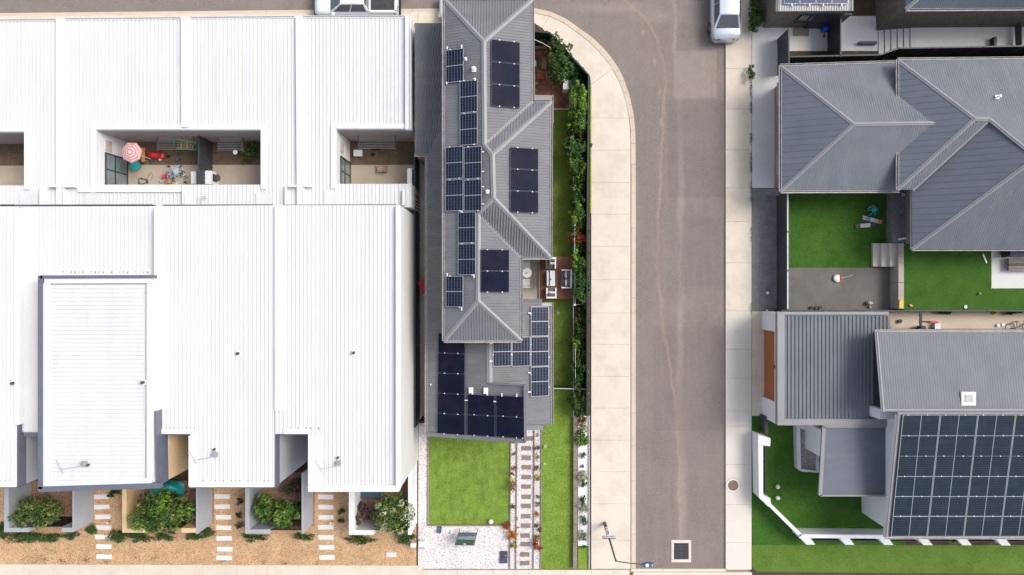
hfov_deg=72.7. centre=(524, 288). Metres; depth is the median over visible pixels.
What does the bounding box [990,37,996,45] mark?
post
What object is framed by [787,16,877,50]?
court concrete
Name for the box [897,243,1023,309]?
terrace turf
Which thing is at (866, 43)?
bench
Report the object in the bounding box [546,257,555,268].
armchair
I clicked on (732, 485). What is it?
manhole
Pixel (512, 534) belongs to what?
flower
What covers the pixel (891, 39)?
court steps
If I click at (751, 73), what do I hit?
bush
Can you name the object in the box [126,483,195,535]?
tree
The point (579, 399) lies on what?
shrub
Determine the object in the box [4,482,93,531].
yard wall
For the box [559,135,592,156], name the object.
shrub
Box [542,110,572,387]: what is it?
backyard turf
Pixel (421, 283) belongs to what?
wheelie bin
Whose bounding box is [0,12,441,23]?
footpath
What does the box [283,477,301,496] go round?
shrub
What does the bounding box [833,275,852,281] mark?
toy shovel
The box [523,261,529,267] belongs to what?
slatted chair
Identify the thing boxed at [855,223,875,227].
play board
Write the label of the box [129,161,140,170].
paddling tub
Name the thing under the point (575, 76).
shrub
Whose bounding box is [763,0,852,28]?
house
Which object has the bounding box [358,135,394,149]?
clothes line
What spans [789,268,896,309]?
aggregate terrace
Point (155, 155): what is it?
ride on car
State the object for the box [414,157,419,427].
side fence
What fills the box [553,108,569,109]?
patio edging
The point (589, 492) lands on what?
bed edging
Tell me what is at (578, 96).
shrub
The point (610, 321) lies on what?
footpath
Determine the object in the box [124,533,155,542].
hedge clump
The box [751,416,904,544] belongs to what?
turf
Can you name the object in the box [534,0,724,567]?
road
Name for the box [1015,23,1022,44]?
wall
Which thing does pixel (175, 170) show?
drying rack
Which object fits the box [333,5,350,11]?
side window
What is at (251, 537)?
hedge clump
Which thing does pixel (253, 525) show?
yard wall
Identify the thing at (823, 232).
turf
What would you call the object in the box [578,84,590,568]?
verge turf patch
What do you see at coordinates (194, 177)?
air conditioner
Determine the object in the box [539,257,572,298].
deck
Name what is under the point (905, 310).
lawn fence
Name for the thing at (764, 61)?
pale driveway
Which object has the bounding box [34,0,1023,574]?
lot ground
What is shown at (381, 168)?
wooden crate
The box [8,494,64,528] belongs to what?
tree
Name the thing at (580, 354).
shrub
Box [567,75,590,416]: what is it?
hedge undergrowth
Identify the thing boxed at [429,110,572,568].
turf blades
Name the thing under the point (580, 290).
shrub
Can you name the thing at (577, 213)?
shrub
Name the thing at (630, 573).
ground
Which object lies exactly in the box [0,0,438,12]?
side road
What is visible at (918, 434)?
house
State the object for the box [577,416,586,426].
bed plant
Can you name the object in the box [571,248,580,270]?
shrub
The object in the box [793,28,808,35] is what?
door mat
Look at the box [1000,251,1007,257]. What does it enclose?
shrub
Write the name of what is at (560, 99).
brick patio
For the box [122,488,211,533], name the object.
yard wall
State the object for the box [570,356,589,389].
shrub
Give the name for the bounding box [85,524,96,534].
hedge clump
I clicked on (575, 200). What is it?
shrub
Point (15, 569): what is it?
footpath
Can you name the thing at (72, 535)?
hedge clump
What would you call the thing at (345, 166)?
sliding door
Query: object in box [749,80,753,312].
joint weeds
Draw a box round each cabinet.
[411,541,416,547]
[562,79,572,92]
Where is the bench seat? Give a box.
[360,492,383,497]
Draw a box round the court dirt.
[0,141,414,165]
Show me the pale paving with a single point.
(1002, 276)
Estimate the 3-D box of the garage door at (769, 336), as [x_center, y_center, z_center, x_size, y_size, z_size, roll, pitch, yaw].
[14.451,4.468,40.825,0.050,2.150,4.041,0,90,0]
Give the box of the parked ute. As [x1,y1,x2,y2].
[314,0,400,15]
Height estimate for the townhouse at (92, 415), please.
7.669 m
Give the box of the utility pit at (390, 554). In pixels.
[386,552,395,556]
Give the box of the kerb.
[0,8,725,571]
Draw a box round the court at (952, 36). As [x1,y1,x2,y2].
[914,27,1023,46]
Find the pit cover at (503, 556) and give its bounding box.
[500,551,507,562]
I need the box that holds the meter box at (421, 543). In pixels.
[418,539,425,547]
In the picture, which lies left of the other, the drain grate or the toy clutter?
the toy clutter
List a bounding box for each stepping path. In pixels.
[94,494,111,558]
[214,494,232,559]
[318,494,334,559]
[520,436,532,564]
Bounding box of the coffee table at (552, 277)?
[547,271,554,285]
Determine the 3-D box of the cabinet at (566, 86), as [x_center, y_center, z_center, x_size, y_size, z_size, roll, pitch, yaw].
[2.601,-12.058,41.475,0.638,0.850,0.608,0,90,0]
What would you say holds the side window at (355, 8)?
in the parked ute
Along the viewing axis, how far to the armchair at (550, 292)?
41.09 m
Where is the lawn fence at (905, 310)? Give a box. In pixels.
[775,309,1023,311]
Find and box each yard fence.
[776,193,788,309]
[777,28,789,74]
[827,18,841,61]
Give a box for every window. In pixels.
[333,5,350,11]
[350,5,365,11]
[364,0,368,9]
[548,260,549,284]
[794,14,823,22]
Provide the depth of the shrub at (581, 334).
40.66 m
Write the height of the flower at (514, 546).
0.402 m
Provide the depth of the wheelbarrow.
41.46 m
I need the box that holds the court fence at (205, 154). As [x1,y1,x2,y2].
[198,136,212,184]
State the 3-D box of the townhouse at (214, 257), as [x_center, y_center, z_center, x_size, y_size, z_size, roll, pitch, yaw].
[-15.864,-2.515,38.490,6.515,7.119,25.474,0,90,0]
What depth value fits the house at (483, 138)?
36.47 m
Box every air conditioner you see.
[191,171,197,184]
[205,171,218,184]
[407,168,413,185]
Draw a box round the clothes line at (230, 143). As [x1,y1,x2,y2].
[218,137,242,151]
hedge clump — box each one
[0,521,5,539]
[0,532,58,543]
[41,533,60,542]
[58,531,80,540]
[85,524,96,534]
[104,529,128,542]
[110,490,121,494]
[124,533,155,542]
[154,529,175,540]
[186,533,205,539]
[200,527,215,537]
[240,534,269,542]
[291,532,314,540]
[344,535,377,544]
[394,531,417,544]
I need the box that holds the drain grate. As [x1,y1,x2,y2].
[671,540,690,561]
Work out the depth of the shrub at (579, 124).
40.27 m
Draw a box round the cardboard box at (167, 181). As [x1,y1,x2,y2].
[164,179,172,183]
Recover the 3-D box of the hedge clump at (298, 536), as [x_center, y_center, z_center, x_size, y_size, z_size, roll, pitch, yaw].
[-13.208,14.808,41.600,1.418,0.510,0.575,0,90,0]
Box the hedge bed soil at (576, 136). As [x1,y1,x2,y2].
[534,42,585,415]
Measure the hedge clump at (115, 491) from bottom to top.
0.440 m
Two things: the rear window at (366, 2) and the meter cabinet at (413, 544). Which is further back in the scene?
the meter cabinet at (413, 544)
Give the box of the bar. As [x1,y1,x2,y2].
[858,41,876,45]
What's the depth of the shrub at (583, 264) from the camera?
40.31 m
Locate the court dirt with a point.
(13, 154)
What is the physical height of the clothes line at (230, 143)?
0.051 m
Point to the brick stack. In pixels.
(540, 75)
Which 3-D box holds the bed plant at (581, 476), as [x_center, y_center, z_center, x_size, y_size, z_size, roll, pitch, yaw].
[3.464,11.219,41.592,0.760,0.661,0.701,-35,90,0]
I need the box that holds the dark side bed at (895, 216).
[886,190,905,242]
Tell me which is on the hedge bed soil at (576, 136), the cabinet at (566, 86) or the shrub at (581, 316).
the shrub at (581, 316)
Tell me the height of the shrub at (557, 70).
2.473 m
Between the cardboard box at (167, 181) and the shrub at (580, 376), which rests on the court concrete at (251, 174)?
the cardboard box at (167, 181)
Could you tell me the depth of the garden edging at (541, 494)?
41.81 m
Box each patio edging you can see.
[534,46,546,48]
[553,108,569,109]
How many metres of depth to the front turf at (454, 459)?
41.89 m
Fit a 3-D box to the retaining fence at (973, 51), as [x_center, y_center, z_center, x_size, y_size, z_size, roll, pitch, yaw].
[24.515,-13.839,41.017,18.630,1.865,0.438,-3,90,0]
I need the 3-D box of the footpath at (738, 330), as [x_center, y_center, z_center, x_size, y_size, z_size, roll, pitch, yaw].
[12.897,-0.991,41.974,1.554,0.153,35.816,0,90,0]
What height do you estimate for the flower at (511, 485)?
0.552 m
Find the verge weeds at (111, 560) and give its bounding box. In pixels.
[31,550,372,564]
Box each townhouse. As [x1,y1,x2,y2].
[0,18,56,487]
[15,17,197,491]
[154,16,307,487]
[275,15,419,491]
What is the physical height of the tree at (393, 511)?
2.888 m
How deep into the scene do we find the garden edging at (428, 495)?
41.81 m
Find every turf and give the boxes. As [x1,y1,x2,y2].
[429,437,509,523]
[541,389,572,568]
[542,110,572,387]
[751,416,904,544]
[752,545,1023,573]
[779,192,889,267]
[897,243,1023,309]
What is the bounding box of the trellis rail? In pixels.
[572,129,573,416]
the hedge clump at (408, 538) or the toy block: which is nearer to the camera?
the toy block
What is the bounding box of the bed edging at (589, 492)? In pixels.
[589,416,589,568]
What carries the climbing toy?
on the turf at (823, 232)
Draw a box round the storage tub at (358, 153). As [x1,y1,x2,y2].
[354,150,362,156]
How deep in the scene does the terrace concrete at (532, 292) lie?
41.74 m
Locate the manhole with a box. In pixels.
[725,478,740,492]
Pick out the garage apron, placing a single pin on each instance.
(757, 367)
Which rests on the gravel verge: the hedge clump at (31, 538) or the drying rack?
the hedge clump at (31, 538)
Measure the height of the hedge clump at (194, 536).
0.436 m
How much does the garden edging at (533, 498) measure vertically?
0.130 m
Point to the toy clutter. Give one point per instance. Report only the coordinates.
(177, 175)
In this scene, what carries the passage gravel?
on the lot ground at (864, 6)
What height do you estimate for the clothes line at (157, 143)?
0.051 m
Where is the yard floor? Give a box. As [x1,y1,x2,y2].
[31,473,407,525]
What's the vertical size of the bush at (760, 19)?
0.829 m
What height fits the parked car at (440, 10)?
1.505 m
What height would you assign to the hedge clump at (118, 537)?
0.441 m
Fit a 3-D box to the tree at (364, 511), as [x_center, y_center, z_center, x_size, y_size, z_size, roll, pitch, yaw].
[-9.341,13.189,41.008,1.653,1.825,1.261,0,90,0]
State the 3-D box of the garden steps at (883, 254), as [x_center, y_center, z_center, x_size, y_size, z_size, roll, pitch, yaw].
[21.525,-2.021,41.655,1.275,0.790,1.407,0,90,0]
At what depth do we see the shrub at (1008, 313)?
41.57 m
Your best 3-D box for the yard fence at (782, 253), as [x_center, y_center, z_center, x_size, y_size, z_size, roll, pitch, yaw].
[15.177,-2.158,41.017,0.080,1.865,6.805,0,90,0]
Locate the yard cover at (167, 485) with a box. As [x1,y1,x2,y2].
[150,480,188,494]
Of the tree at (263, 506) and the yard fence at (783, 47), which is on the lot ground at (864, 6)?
the yard fence at (783, 47)
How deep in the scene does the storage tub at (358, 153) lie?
41.64 m
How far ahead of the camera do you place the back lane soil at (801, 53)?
41.89 m
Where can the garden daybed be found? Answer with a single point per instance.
(1015, 264)
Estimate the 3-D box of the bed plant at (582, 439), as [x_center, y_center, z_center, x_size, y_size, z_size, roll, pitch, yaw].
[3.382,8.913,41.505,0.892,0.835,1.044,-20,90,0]
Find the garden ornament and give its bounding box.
[866,301,873,307]
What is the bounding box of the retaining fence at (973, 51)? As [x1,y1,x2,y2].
[777,45,1023,66]
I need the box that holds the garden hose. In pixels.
[138,174,152,184]
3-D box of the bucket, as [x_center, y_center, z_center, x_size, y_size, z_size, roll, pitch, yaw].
[24.699,2.239,41.735,0.340,0.330,0.340,0,90,0]
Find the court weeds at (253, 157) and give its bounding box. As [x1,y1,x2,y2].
[144,145,409,164]
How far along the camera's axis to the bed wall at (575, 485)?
41.58 m
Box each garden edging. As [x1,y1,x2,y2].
[427,436,502,525]
[509,442,510,568]
[515,443,517,568]
[533,430,534,568]
[540,430,541,568]
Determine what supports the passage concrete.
on the lot ground at (864, 6)
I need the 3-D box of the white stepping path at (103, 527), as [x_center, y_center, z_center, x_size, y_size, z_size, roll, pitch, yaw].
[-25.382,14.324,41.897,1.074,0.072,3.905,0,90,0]
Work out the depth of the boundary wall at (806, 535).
41.00 m
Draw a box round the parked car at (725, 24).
[707,0,741,42]
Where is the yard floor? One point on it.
(65, 497)
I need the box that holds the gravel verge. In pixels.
[0,488,415,565]
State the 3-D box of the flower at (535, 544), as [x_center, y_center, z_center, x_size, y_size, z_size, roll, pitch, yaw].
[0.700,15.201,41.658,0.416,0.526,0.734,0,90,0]
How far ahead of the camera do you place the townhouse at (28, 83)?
38.86 m
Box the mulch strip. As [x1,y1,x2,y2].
[752,188,778,310]
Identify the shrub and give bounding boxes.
[237,141,260,164]
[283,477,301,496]
[535,37,548,45]
[546,31,563,56]
[546,37,572,66]
[547,57,576,84]
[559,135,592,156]
[563,107,587,136]
[566,220,585,252]
[567,60,584,84]
[567,153,586,180]
[568,80,587,116]
[568,201,585,223]
[570,192,585,208]
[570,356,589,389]
[570,384,589,419]
[571,174,585,195]
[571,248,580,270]
[571,271,590,305]
[571,322,585,348]
[571,335,580,347]
[572,254,588,279]
[573,305,589,327]
[573,345,588,362]
[578,242,588,256]
[938,311,951,314]
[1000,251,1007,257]
[1004,312,1023,314]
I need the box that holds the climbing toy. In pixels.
[864,205,877,215]
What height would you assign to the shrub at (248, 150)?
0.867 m
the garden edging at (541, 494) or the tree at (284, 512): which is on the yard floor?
the tree at (284, 512)
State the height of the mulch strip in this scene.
0.160 m
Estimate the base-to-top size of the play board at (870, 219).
0.090 m
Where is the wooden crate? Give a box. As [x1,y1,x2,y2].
[377,165,386,171]
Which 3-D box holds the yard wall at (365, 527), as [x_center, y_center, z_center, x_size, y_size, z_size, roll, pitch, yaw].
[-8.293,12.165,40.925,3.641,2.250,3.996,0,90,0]
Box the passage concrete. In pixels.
[420,162,424,418]
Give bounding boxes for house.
[414,0,553,442]
[762,311,1023,538]
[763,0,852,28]
[774,57,1023,250]
[875,0,1023,30]
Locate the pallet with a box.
[542,57,546,68]
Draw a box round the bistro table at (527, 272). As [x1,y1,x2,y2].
[523,268,531,277]
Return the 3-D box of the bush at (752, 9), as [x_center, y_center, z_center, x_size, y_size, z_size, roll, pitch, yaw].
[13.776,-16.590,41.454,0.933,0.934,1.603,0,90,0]
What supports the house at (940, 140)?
on the lot ground at (864, 6)
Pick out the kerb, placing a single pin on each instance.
(608, 60)
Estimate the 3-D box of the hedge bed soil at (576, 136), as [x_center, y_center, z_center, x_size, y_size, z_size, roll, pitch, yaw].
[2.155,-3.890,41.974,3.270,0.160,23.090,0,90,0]
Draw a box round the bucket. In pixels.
[932,323,940,328]
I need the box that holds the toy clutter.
[159,165,187,184]
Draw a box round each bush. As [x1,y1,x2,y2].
[746,65,755,79]
[748,16,758,32]
[749,0,763,20]
[756,14,764,27]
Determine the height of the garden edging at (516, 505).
0.130 m
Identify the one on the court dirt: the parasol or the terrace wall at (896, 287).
the parasol
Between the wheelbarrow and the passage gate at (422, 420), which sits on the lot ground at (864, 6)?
the passage gate at (422, 420)
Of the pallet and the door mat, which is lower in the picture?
the pallet
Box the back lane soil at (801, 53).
[790,51,1023,60]
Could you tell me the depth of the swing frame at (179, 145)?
41.23 m
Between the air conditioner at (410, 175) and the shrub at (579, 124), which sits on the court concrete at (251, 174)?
the air conditioner at (410, 175)
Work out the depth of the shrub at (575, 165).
40.41 m
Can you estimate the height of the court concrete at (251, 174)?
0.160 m
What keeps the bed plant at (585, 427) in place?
on the white bed at (583, 491)
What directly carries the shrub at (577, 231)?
on the hedge bed soil at (576, 136)
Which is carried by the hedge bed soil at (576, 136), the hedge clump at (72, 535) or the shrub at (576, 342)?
the shrub at (576, 342)
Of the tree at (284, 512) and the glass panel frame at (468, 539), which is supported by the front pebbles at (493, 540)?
the glass panel frame at (468, 539)
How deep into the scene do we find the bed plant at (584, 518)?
41.61 m
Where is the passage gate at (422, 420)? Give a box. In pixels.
[418,416,424,422]
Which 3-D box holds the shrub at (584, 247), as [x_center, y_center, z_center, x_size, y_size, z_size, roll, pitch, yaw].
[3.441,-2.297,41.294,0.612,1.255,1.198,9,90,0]
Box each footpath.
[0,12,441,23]
[0,564,751,574]
[534,13,630,568]
[725,0,751,569]
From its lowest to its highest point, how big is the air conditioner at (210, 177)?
1.000 m
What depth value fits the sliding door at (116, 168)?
40.60 m
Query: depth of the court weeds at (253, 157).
41.87 m
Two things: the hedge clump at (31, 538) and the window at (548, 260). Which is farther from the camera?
the hedge clump at (31, 538)
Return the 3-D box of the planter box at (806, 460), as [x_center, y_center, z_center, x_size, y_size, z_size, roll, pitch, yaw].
[16.848,9.524,41.700,1.369,0.700,2.812,0,90,0]
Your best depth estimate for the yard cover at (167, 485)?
40.81 m
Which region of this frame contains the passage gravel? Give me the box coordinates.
[419,161,419,385]
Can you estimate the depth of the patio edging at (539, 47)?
41.82 m
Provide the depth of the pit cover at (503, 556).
41.80 m
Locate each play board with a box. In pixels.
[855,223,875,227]
[862,216,882,223]
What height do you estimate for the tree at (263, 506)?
2.463 m
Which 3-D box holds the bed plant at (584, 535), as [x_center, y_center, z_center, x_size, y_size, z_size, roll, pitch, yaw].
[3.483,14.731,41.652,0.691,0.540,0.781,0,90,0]
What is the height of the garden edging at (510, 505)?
0.130 m
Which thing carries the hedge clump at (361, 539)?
on the gravel verge
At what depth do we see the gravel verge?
41.90 m
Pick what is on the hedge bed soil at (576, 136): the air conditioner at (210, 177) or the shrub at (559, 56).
the shrub at (559, 56)
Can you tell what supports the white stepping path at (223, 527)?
on the gravel verge
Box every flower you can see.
[503,521,510,529]
[506,530,517,540]
[508,477,515,492]
[510,541,517,548]
[533,537,538,549]
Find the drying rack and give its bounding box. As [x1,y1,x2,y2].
[169,166,184,177]
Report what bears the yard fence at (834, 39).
on the lot ground at (864, 6)
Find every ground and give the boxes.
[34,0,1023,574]
[629,570,750,574]
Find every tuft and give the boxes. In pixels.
[234,522,244,528]
[337,508,344,514]
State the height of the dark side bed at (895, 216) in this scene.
1.000 m
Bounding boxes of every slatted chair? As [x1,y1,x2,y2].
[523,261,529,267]
[523,279,529,287]
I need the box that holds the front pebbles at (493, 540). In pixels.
[418,423,508,568]
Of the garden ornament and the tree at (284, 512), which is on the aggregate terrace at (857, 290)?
the garden ornament
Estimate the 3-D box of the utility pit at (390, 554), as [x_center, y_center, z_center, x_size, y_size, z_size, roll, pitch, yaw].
[-8.017,15.996,41.870,0.594,0.060,0.272,0,90,0]
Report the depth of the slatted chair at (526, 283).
41.29 m
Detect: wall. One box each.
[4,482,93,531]
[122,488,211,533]
[245,468,312,533]
[349,462,416,534]
[573,415,577,568]
[752,414,1023,544]
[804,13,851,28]
[890,243,903,308]
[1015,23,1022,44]
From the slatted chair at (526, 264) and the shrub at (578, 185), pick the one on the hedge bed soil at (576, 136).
the shrub at (578, 185)
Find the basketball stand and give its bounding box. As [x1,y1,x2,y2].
[917,312,925,328]
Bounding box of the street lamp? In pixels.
[602,522,652,566]
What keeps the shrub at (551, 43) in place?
on the hedge bed soil at (576, 136)
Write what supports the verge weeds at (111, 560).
on the gravel verge
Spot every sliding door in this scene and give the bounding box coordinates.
[105,152,127,184]
[340,156,350,183]
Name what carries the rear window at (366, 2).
in the parked ute
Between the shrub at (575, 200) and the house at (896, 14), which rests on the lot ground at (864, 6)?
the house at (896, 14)
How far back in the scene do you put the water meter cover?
41.81 m
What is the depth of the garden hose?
41.85 m
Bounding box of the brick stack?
[537,71,543,78]
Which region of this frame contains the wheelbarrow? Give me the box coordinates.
[820,26,829,37]
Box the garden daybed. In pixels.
[1006,251,1023,270]
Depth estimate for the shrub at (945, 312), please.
41.60 m
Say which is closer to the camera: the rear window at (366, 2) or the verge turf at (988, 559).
the rear window at (366, 2)
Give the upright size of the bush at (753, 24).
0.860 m
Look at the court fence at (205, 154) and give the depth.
40.72 m
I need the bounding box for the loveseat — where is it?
[561,269,571,287]
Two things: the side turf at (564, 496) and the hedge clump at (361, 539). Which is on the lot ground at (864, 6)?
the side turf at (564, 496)
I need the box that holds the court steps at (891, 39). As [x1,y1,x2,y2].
[878,28,913,53]
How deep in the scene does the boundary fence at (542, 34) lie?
40.14 m
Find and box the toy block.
[898,300,902,307]
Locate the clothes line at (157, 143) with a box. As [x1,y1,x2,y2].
[157,136,193,150]
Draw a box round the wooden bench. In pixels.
[141,147,147,161]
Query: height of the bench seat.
0.450 m
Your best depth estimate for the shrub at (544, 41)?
40.96 m
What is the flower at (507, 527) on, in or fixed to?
on the front pebbles at (493, 540)
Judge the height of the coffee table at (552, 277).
0.380 m
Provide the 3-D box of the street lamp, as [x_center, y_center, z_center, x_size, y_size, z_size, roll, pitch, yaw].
[5.551,14.230,38.936,2.253,5.932,0.272,6,90,0]
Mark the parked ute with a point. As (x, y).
(356, 7)
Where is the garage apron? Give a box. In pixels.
[752,334,763,415]
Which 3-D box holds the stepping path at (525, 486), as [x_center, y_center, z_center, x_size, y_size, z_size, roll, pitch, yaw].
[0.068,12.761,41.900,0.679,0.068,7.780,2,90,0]
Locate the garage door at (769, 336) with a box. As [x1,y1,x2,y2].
[764,330,774,400]
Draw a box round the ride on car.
[147,152,164,159]
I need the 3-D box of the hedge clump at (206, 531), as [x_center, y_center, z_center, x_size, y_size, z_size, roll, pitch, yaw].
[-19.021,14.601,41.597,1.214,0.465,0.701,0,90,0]
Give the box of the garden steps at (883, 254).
[871,243,895,266]
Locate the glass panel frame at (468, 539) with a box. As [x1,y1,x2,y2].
[455,529,477,545]
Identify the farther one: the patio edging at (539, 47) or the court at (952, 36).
the patio edging at (539, 47)
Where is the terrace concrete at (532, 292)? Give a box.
[523,260,538,298]
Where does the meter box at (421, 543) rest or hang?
on the front pebbles at (493, 540)
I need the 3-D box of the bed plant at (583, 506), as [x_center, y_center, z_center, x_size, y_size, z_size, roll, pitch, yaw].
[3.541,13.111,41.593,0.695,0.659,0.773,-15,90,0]
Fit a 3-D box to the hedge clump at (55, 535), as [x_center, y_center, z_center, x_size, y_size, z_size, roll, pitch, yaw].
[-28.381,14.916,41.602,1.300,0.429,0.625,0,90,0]
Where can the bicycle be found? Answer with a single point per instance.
(1014, 325)
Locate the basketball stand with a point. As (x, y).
(920, 326)
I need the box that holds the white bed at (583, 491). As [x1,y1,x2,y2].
[578,416,588,545]
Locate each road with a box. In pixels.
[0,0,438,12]
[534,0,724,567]
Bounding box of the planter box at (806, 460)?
[793,425,818,472]
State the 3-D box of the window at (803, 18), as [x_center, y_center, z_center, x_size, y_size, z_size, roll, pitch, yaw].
[16.506,-15.678,40.400,1.300,1.200,0.068,0,90,0]
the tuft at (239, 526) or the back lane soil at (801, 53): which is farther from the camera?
the back lane soil at (801, 53)
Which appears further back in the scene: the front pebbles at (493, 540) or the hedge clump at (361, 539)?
the front pebbles at (493, 540)
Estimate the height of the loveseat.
0.740 m
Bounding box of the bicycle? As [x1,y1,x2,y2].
[1005,321,1023,328]
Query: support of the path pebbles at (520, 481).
on the lot ground at (864, 6)
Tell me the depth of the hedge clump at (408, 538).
41.53 m
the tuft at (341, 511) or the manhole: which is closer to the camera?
the tuft at (341, 511)
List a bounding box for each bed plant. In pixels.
[575,429,589,447]
[575,470,588,481]
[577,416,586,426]
[577,503,589,515]
[578,530,587,540]
[579,423,588,433]
[580,515,587,525]
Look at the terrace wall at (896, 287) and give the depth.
41.06 m
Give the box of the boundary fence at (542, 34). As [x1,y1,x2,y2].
[534,31,588,416]
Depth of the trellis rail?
41.12 m
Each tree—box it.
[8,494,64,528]
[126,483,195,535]
[252,492,273,522]
[267,499,301,527]
[355,500,377,525]
[370,491,415,536]
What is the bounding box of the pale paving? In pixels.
[991,251,1023,287]
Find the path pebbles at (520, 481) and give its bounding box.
[510,430,540,568]
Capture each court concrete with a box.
[0,165,419,191]
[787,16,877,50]
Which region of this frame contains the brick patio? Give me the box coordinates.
[535,46,569,107]
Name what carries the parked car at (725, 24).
on the road at (668, 57)
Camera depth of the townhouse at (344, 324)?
35.70 m
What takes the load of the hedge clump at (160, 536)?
on the gravel verge
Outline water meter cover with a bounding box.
[437,526,441,532]
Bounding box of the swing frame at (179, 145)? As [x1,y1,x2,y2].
[173,138,196,152]
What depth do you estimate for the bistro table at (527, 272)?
41.01 m
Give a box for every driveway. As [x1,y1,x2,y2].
[752,25,786,187]
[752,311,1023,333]
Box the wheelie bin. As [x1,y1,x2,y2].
[418,279,424,293]
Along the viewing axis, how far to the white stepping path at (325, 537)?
41.86 m
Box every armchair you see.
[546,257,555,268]
[546,288,556,297]

